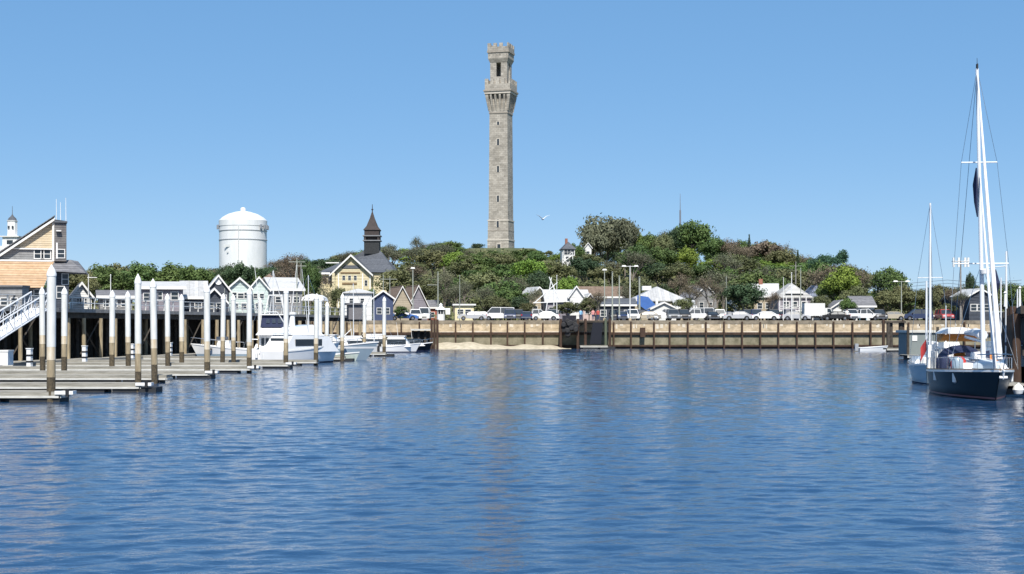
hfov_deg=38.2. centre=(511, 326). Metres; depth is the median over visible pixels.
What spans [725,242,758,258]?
bare tree
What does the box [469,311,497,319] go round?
car
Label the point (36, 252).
window
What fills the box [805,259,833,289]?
broadleaf tree
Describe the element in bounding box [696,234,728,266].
broadleaf tree
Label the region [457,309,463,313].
window
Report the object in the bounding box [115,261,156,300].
broadleaf tree
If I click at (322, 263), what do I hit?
broadleaf tree
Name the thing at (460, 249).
broadleaf tree
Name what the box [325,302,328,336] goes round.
mooring pile
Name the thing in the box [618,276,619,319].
pole
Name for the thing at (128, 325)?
mooring pile
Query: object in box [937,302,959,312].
broadleaf tree
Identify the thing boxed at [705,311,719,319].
car
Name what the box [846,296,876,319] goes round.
shore shop
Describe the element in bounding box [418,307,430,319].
van
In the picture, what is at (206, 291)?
mooring pile
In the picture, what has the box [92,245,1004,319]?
undergrowth
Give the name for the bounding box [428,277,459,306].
broadleaf tree
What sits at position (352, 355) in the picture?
skiff
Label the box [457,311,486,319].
car
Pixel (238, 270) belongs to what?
broadleaf tree
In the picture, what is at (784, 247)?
bare tree
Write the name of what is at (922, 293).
broadleaf tree
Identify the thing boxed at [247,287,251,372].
mooring pile
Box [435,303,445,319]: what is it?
octagonal booth
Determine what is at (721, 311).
suv
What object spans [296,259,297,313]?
utility pole
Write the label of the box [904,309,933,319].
suv
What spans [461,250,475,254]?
bare tree
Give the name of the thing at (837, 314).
car
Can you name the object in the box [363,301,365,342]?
mooring pile
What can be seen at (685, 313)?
suv
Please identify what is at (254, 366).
dock cleat
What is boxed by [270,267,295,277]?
bare tree
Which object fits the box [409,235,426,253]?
bare tree
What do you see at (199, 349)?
motor boat
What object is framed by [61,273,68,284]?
window
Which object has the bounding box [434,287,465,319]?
bare tree
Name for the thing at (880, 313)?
suv
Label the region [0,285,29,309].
wharf shed
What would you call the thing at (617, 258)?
broadleaf tree
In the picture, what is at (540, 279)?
broadleaf tree
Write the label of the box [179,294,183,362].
mooring pile
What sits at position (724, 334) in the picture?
bulkhead
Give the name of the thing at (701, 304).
window
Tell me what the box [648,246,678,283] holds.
broadleaf tree
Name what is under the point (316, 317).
mooring pile
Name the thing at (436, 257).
broadleaf tree
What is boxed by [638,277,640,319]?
pole
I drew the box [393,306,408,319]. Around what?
shrub
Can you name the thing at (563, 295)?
shore house
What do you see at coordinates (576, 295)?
shore house
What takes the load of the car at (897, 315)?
on the parking lot
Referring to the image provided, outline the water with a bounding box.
[0,348,1023,573]
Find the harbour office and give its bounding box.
[0,199,88,311]
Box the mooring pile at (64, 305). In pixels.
[61,287,67,369]
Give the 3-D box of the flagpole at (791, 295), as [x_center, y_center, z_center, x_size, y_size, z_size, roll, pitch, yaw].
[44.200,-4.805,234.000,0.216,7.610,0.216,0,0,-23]
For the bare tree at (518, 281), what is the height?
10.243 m
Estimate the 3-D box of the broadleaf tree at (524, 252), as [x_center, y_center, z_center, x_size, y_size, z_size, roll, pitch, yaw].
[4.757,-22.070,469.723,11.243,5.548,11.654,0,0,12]
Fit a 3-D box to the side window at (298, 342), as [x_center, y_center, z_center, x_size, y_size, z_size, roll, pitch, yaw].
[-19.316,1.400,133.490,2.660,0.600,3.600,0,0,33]
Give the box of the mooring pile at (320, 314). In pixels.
[319,296,321,332]
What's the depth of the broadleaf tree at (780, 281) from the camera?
280.45 m
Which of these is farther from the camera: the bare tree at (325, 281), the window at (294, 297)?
the bare tree at (325, 281)
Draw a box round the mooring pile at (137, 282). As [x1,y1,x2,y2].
[134,274,141,391]
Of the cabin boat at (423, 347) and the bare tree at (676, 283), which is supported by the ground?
the bare tree at (676, 283)
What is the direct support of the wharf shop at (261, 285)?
on the wharf at (92, 332)
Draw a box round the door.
[149,292,157,310]
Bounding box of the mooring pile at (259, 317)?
[258,298,261,346]
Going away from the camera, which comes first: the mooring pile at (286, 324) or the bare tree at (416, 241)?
the mooring pile at (286, 324)
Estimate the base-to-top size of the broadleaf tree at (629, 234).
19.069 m
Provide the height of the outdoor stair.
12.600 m
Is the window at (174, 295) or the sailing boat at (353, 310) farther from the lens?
the sailing boat at (353, 310)
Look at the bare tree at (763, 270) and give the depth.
316.15 m
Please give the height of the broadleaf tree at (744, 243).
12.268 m
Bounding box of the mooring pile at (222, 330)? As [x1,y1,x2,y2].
[220,293,225,361]
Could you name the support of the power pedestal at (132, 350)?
on the walkway dock at (121, 357)
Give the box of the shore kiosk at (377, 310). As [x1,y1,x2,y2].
[371,290,394,319]
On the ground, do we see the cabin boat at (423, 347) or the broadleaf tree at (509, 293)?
the broadleaf tree at (509, 293)
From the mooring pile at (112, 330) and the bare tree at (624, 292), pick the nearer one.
the mooring pile at (112, 330)
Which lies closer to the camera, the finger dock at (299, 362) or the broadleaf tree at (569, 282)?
the finger dock at (299, 362)
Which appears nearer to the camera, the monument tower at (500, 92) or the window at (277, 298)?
the window at (277, 298)
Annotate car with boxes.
[393,312,418,319]
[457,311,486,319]
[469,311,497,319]
[521,311,532,319]
[532,311,559,319]
[616,311,628,319]
[632,311,660,319]
[646,311,674,319]
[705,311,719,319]
[719,311,742,319]
[722,311,752,319]
[749,311,779,319]
[781,311,810,319]
[819,311,850,319]
[878,311,905,319]
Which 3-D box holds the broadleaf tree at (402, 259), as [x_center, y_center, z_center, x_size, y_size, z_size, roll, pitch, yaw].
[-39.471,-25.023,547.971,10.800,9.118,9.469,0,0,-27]
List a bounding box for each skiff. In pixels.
[335,352,359,360]
[855,344,887,351]
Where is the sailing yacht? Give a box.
[920,64,1017,400]
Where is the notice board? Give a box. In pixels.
[446,308,449,319]
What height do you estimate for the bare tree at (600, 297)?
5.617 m
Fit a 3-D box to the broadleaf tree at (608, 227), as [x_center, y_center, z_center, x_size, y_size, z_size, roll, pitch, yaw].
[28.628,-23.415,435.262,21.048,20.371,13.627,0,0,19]
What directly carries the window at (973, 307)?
in the shore house at (973, 311)
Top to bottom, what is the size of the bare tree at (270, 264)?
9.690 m
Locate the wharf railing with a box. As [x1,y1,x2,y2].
[0,294,346,314]
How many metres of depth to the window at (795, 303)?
261.93 m
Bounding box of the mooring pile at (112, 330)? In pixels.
[109,290,114,365]
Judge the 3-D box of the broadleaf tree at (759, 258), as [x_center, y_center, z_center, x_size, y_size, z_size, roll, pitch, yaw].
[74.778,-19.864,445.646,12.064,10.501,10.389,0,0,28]
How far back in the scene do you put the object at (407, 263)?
395.80 m
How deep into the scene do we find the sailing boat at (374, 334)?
187.97 m
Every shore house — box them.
[342,289,372,319]
[388,286,411,319]
[405,285,429,319]
[427,300,439,318]
[520,286,542,319]
[541,289,588,319]
[567,286,584,319]
[579,293,594,319]
[595,298,636,319]
[672,300,696,319]
[680,285,715,319]
[725,300,740,310]
[753,279,778,319]
[805,285,822,319]
[827,300,847,319]
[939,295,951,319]
[950,288,991,319]
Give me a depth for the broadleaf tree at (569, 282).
298.90 m
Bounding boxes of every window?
[0,298,6,305]
[10,298,17,305]
[29,289,39,297]
[34,250,43,258]
[40,250,50,258]
[56,249,64,257]
[56,286,64,298]
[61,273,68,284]
[103,300,109,306]
[143,293,148,300]
[157,291,162,299]
[171,292,178,299]
[194,303,201,307]
[215,278,221,284]
[237,293,243,298]
[253,293,257,298]
[271,338,282,340]
[275,296,281,302]
[293,296,299,302]
[295,339,321,345]
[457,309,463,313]
[600,310,606,316]
[699,302,703,307]
[757,303,762,308]
[793,301,797,307]
[970,304,976,310]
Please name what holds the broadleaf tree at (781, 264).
on the ground
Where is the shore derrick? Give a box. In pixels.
[533,277,569,310]
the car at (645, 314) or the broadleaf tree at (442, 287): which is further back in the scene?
the broadleaf tree at (442, 287)
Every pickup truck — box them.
[524,309,545,319]
[682,309,707,319]
[848,309,877,319]
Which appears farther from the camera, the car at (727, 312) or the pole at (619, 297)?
the car at (727, 312)
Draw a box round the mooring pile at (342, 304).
[340,293,344,360]
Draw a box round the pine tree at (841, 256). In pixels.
[807,249,848,268]
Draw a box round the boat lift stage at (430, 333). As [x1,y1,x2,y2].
[411,319,438,348]
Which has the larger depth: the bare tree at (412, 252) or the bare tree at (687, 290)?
the bare tree at (412, 252)
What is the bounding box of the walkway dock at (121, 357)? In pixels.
[0,353,196,365]
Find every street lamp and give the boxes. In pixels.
[410,267,414,308]
[603,269,606,319]
[622,265,638,319]
[893,280,909,312]
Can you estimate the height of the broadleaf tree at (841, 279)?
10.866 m
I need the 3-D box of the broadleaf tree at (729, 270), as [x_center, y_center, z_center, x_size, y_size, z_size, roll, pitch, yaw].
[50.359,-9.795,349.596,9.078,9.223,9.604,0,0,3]
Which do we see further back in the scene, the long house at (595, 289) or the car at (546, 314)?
the long house at (595, 289)
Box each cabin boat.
[339,324,377,355]
[362,326,386,341]
[377,323,419,352]
[407,333,432,351]
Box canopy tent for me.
[301,294,327,314]
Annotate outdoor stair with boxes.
[562,252,572,275]
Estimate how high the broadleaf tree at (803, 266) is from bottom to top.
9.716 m
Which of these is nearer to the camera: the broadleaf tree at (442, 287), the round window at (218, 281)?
the round window at (218, 281)
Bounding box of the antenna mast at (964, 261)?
[952,258,968,319]
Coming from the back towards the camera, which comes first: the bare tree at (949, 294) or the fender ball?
the bare tree at (949, 294)
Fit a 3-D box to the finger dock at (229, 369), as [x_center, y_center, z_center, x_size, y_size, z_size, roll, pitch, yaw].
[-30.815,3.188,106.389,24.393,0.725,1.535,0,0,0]
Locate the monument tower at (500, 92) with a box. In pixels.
[483,42,517,247]
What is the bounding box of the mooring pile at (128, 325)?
[125,291,130,365]
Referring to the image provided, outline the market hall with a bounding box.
[633,286,684,319]
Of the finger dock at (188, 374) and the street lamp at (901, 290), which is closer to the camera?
the finger dock at (188, 374)
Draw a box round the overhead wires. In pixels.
[873,280,1021,289]
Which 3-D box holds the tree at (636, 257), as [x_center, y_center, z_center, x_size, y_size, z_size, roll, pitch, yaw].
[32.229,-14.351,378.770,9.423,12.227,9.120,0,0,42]
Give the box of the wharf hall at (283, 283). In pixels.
[263,277,304,313]
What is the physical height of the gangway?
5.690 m
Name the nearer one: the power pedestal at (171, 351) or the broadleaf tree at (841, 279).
the power pedestal at (171, 351)
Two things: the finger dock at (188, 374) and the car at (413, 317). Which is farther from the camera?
the car at (413, 317)
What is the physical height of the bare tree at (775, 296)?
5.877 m
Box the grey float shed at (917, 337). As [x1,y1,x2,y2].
[896,327,938,354]
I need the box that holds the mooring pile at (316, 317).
[314,294,318,364]
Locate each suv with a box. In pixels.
[409,309,422,319]
[503,309,516,319]
[512,309,523,319]
[546,309,559,319]
[608,309,621,319]
[626,309,639,319]
[631,310,648,319]
[666,309,680,319]
[678,309,690,319]
[711,309,725,319]
[740,309,750,319]
[749,309,763,319]
[765,309,781,319]
[781,309,795,319]
[843,309,860,319]
[870,309,887,319]
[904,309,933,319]
[934,309,953,319]
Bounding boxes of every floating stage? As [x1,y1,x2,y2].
[580,345,614,348]
[883,348,898,351]
[900,354,919,359]
[1006,382,1023,394]
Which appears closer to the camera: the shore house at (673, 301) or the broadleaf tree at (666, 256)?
the shore house at (673, 301)
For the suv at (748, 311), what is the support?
on the parking lot
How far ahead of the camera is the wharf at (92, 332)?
155.49 m
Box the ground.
[302,248,933,319]
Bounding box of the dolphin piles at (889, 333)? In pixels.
[881,319,905,347]
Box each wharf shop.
[208,274,231,311]
[210,288,228,311]
[229,277,252,312]
[251,277,270,312]
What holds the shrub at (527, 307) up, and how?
on the ground
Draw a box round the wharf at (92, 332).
[0,307,362,360]
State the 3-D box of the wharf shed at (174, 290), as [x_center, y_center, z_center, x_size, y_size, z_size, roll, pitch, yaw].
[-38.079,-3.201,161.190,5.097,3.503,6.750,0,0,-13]
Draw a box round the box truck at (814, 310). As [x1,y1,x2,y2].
[802,303,832,319]
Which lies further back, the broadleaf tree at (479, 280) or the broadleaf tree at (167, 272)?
the broadleaf tree at (167, 272)
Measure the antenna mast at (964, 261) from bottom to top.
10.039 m
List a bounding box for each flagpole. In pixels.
[783,277,783,319]
[791,272,791,319]
[800,268,800,319]
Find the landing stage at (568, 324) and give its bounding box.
[559,315,610,348]
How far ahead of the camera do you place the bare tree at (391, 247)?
499.95 m
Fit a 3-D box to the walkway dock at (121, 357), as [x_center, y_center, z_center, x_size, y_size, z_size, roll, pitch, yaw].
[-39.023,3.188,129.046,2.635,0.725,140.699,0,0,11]
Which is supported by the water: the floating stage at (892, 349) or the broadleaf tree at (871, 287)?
the floating stage at (892, 349)
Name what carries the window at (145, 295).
in the wharf shed at (174, 290)
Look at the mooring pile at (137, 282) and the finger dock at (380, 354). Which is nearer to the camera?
the mooring pile at (137, 282)
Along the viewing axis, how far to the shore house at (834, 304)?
250.00 m
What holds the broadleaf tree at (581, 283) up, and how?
on the ground
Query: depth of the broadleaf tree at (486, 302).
251.47 m
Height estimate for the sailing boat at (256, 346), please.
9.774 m
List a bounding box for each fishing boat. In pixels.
[252,265,296,359]
[332,329,378,359]
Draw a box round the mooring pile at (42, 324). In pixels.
[39,287,45,369]
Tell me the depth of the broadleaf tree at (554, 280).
319.89 m
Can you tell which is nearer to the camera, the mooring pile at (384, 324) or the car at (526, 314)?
the mooring pile at (384, 324)
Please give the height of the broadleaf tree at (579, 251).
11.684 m
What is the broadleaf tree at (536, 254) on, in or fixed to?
on the ground
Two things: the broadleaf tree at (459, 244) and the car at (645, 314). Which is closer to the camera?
the car at (645, 314)
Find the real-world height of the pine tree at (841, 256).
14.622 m
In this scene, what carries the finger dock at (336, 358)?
on the water
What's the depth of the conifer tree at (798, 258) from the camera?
399.92 m
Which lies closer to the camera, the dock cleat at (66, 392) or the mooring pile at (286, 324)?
the dock cleat at (66, 392)
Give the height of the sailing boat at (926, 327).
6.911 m
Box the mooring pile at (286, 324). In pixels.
[283,287,288,362]
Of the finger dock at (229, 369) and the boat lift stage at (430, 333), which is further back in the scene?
the boat lift stage at (430, 333)
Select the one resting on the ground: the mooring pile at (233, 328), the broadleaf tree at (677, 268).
the broadleaf tree at (677, 268)
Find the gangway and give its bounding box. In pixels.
[0,291,46,340]
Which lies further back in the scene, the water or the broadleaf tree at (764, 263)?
the broadleaf tree at (764, 263)
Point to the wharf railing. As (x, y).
(189, 306)
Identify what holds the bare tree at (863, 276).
on the ground
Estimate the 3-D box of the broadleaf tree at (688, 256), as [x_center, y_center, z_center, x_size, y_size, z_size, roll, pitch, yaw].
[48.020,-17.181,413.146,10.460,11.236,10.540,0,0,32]
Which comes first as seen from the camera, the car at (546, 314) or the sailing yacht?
the sailing yacht
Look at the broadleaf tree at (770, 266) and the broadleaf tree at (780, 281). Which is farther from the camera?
the broadleaf tree at (770, 266)
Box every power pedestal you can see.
[26,348,33,365]
[81,345,87,361]
[131,344,134,357]
[170,342,172,355]
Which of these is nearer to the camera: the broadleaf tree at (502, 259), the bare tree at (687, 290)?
the bare tree at (687, 290)
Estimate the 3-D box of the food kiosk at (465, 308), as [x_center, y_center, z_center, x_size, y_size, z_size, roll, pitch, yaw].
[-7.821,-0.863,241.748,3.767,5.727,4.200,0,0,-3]
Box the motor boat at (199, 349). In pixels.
[191,337,246,355]
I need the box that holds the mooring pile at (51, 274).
[46,264,56,401]
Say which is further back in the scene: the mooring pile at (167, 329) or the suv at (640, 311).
the suv at (640, 311)
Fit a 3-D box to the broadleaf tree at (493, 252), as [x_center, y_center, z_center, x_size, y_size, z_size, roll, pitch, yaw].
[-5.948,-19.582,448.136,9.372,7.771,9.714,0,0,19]
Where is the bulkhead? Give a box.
[311,320,994,348]
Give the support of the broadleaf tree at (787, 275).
on the ground
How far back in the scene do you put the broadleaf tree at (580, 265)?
375.33 m
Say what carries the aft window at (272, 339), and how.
in the cabin cruiser
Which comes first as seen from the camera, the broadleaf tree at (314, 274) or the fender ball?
the fender ball
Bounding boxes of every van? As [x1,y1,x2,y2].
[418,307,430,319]
[482,307,513,319]
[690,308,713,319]
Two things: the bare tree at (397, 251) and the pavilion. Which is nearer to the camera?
the pavilion
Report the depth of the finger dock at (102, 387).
74.40 m
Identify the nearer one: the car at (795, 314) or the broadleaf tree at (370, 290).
the car at (795, 314)
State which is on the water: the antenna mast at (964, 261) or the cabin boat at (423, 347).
the cabin boat at (423, 347)
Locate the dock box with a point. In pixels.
(6, 357)
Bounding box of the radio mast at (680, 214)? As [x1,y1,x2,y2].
[679,203,680,226]
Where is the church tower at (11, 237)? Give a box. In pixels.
[0,206,21,250]
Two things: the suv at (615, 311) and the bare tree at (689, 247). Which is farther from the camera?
the bare tree at (689, 247)
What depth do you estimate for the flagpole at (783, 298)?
233.95 m
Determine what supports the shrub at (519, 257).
on the ground
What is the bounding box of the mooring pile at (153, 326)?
[149,279,157,383]
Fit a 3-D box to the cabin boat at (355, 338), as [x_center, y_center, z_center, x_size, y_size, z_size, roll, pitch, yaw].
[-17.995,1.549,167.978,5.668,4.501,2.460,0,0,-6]
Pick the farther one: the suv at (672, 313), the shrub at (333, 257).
the shrub at (333, 257)
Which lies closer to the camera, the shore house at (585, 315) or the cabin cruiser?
the cabin cruiser
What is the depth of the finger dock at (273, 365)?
116.62 m
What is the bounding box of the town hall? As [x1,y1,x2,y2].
[320,204,397,307]
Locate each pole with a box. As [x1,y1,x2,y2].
[87,275,96,308]
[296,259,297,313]
[611,272,612,319]
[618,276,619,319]
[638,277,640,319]
[1004,291,1005,306]
[1019,286,1020,305]
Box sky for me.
[0,0,1023,304]
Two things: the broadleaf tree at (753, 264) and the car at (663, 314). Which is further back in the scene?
the broadleaf tree at (753, 264)
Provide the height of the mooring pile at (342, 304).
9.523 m
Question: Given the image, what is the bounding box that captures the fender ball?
[1012,383,1023,394]
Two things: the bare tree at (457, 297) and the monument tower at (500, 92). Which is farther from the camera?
the monument tower at (500, 92)
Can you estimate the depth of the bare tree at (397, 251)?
465.24 m
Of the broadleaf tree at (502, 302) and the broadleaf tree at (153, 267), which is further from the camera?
the broadleaf tree at (153, 267)
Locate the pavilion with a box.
[648,302,677,319]
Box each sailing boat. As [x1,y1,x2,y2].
[243,272,283,348]
[293,275,329,336]
[332,283,371,337]
[356,289,390,351]
[908,203,949,384]
[908,281,937,363]
[934,308,959,348]
[980,317,995,350]
[986,278,1009,353]
[989,251,1023,379]
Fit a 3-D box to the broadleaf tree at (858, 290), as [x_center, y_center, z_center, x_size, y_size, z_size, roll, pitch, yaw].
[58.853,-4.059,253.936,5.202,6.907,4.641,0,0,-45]
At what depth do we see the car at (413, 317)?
233.20 m
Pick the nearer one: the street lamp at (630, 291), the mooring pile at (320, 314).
the mooring pile at (320, 314)
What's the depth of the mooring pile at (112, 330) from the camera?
106.86 m
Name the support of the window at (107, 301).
in the wharf shed at (119, 294)
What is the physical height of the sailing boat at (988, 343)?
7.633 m
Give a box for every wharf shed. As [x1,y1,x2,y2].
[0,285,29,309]
[95,290,134,309]
[141,281,185,310]
[179,281,207,311]
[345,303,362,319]
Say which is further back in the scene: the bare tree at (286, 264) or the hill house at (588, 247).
the hill house at (588, 247)
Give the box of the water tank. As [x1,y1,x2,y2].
[217,207,268,269]
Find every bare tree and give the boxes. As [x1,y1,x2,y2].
[263,258,290,270]
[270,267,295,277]
[273,252,307,277]
[291,253,308,260]
[298,275,332,306]
[335,251,354,262]
[381,242,402,259]
[381,246,401,263]
[387,247,400,265]
[400,245,424,261]
[401,262,428,284]
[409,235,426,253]
[427,272,449,295]
[428,244,456,272]
[431,268,460,307]
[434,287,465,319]
[447,284,474,312]
[448,279,478,303]
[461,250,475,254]
[474,284,495,319]
[497,270,535,291]
[523,288,544,319]
[588,290,606,319]
[599,261,625,268]
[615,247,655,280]
[616,285,634,297]
[665,272,695,295]
[675,241,700,251]
[678,282,703,307]
[689,275,727,319]
[695,266,740,307]
[706,252,748,269]
[716,281,727,319]
[719,237,742,255]
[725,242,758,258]
[748,264,778,275]
[764,291,782,308]
[780,241,796,252]
[798,253,813,262]
[798,264,836,288]
[854,266,872,287]
[944,287,955,302]
[950,291,970,319]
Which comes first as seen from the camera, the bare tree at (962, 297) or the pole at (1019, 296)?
the pole at (1019, 296)
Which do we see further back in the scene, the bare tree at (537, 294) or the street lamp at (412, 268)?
the bare tree at (537, 294)
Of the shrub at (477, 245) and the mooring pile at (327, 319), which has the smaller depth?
the mooring pile at (327, 319)
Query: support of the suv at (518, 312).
on the parking lot
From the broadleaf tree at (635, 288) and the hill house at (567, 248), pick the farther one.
the hill house at (567, 248)
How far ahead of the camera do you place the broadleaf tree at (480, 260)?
410.18 m
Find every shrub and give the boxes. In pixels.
[326,254,347,263]
[371,267,418,292]
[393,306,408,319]
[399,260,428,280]
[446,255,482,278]
[448,269,481,306]
[471,243,484,247]
[474,265,495,275]
[489,263,514,286]
[505,252,523,263]
[518,303,537,311]
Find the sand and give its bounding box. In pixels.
[439,342,570,348]
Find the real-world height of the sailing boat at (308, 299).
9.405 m
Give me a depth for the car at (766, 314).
232.10 m
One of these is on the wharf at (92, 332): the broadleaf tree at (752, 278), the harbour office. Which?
the harbour office
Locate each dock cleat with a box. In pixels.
[55,389,76,396]
[135,381,153,387]
[205,370,218,374]
[247,365,259,369]
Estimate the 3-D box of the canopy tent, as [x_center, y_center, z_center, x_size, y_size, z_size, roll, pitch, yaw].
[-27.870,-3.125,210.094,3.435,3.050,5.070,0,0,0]
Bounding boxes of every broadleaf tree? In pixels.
[69,274,101,294]
[78,268,101,319]
[89,262,113,307]
[91,265,134,293]
[106,262,131,289]
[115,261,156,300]
[125,261,158,289]
[154,260,182,281]
[172,264,214,284]
[215,275,235,286]
[216,263,234,285]
[221,260,258,285]
[256,266,281,278]
[291,258,321,274]
[299,262,322,308]
[307,258,338,268]
[329,286,348,313]
[367,288,377,313]
[391,247,417,261]
[411,248,446,278]
[414,277,439,299]
[421,243,451,267]
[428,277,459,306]
[439,250,477,277]
[441,240,463,253]
[452,247,467,252]
[459,270,506,307]
[468,252,497,271]
[477,250,504,263]
[479,278,524,319]
[480,294,501,311]
[482,253,518,269]
[488,297,511,319]
[494,287,528,319]
[508,258,551,277]
[509,295,533,319]
[512,249,544,260]
[523,269,552,289]
[525,250,547,261]
[541,276,563,289]
[545,260,579,279]
[548,254,559,261]
[553,301,581,314]
[554,275,579,289]
[568,252,604,279]
[568,257,601,282]
[572,242,586,277]
[575,213,642,267]
[578,280,598,285]
[578,296,600,319]
[579,221,612,263]
[587,264,622,285]
[602,251,619,262]
[611,217,640,278]
[614,246,639,280]
[614,279,656,297]
[618,242,652,282]
[638,232,657,251]
[641,262,668,286]
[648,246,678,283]
[649,233,674,251]
[655,260,695,282]
[659,284,682,295]
[667,227,686,253]
[669,278,698,294]
[672,298,695,309]
[673,219,716,265]
[674,245,701,267]
[690,262,719,280]
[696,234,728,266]
[701,257,725,271]
[707,266,740,281]
[707,280,753,311]
[719,282,767,308]
[721,254,762,273]
[727,269,776,308]
[737,239,754,267]
[740,239,782,263]
[747,260,773,271]
[752,245,767,261]
[760,265,790,273]
[764,248,802,265]
[768,275,802,289]
[771,266,818,289]
[772,262,793,268]
[790,260,809,290]
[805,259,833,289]
[810,295,831,307]
[814,274,840,302]
[819,262,862,300]
[826,264,870,294]
[837,284,869,299]
[838,297,857,310]
[863,273,876,289]
[869,265,912,319]
[874,289,902,312]
[888,290,923,313]
[891,283,923,319]
[913,289,940,308]
[921,284,951,319]
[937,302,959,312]
[965,272,976,288]
[986,289,1003,312]
[999,281,1023,307]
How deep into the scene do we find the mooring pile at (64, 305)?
98.86 m
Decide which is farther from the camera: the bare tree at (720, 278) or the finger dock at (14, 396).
the bare tree at (720, 278)
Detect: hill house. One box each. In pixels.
[559,238,575,278]
[583,243,592,254]
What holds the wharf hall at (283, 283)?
on the wharf at (92, 332)
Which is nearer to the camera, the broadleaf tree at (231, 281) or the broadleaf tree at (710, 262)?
the broadleaf tree at (231, 281)
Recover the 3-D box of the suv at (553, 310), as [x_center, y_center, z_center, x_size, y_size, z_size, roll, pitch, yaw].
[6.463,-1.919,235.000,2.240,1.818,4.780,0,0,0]
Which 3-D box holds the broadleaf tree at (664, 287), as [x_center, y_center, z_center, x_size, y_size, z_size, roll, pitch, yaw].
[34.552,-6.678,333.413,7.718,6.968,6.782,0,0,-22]
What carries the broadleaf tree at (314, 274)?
on the ground
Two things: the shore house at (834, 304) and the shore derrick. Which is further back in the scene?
the shore house at (834, 304)
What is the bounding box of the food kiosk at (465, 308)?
[452,304,475,319]
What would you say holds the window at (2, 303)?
in the wharf shed at (19, 291)
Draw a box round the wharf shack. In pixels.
[69,282,95,308]
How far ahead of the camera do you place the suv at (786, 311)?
234.94 m
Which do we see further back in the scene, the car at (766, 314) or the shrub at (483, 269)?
the shrub at (483, 269)
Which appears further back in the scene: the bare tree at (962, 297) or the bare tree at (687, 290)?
the bare tree at (687, 290)
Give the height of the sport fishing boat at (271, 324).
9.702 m
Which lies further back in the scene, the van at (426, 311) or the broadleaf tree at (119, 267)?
the broadleaf tree at (119, 267)
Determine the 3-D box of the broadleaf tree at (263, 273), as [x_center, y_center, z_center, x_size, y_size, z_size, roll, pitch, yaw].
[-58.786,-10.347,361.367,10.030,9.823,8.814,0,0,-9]
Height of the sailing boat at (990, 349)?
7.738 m
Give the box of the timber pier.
[999,306,1023,382]
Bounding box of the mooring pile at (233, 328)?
[231,294,235,361]
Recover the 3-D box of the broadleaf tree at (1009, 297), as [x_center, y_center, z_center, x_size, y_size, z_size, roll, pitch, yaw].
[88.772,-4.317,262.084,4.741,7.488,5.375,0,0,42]
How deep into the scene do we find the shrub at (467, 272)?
322.51 m
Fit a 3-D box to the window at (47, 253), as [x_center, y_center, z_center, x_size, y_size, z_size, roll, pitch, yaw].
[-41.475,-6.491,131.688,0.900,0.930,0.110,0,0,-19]
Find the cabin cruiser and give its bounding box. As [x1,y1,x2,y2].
[260,271,339,363]
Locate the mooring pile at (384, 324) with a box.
[382,297,385,351]
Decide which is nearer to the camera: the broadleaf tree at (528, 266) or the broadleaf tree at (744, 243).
the broadleaf tree at (528, 266)
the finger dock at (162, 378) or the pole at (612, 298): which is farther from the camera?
the pole at (612, 298)
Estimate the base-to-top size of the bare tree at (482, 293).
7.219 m
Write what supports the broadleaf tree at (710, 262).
on the ground
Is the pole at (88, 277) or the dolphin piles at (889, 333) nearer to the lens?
the pole at (88, 277)
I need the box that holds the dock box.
[0,350,13,364]
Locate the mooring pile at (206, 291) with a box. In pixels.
[203,285,209,370]
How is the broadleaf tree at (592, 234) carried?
on the ground
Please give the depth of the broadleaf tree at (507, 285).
273.51 m
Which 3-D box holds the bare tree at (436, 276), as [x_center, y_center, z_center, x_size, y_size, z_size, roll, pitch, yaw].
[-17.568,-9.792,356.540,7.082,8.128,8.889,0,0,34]
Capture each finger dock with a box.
[0,366,253,372]
[0,370,215,378]
[0,374,172,382]
[0,382,161,392]
[0,390,70,402]
[3,362,292,368]
[67,360,318,365]
[142,356,354,360]
[369,352,394,356]
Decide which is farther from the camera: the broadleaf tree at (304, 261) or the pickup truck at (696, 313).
the broadleaf tree at (304, 261)
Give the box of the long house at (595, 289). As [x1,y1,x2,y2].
[577,286,622,297]
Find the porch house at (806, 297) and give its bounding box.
[769,283,812,319]
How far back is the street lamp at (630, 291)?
231.96 m
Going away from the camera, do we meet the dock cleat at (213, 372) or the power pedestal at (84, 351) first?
the dock cleat at (213, 372)
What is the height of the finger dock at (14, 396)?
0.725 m
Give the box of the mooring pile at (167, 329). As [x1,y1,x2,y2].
[165,293,169,365]
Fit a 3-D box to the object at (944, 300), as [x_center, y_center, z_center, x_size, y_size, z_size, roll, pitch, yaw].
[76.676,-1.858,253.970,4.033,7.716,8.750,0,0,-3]
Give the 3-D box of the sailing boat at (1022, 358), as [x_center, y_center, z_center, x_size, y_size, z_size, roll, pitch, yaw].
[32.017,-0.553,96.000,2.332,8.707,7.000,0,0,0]

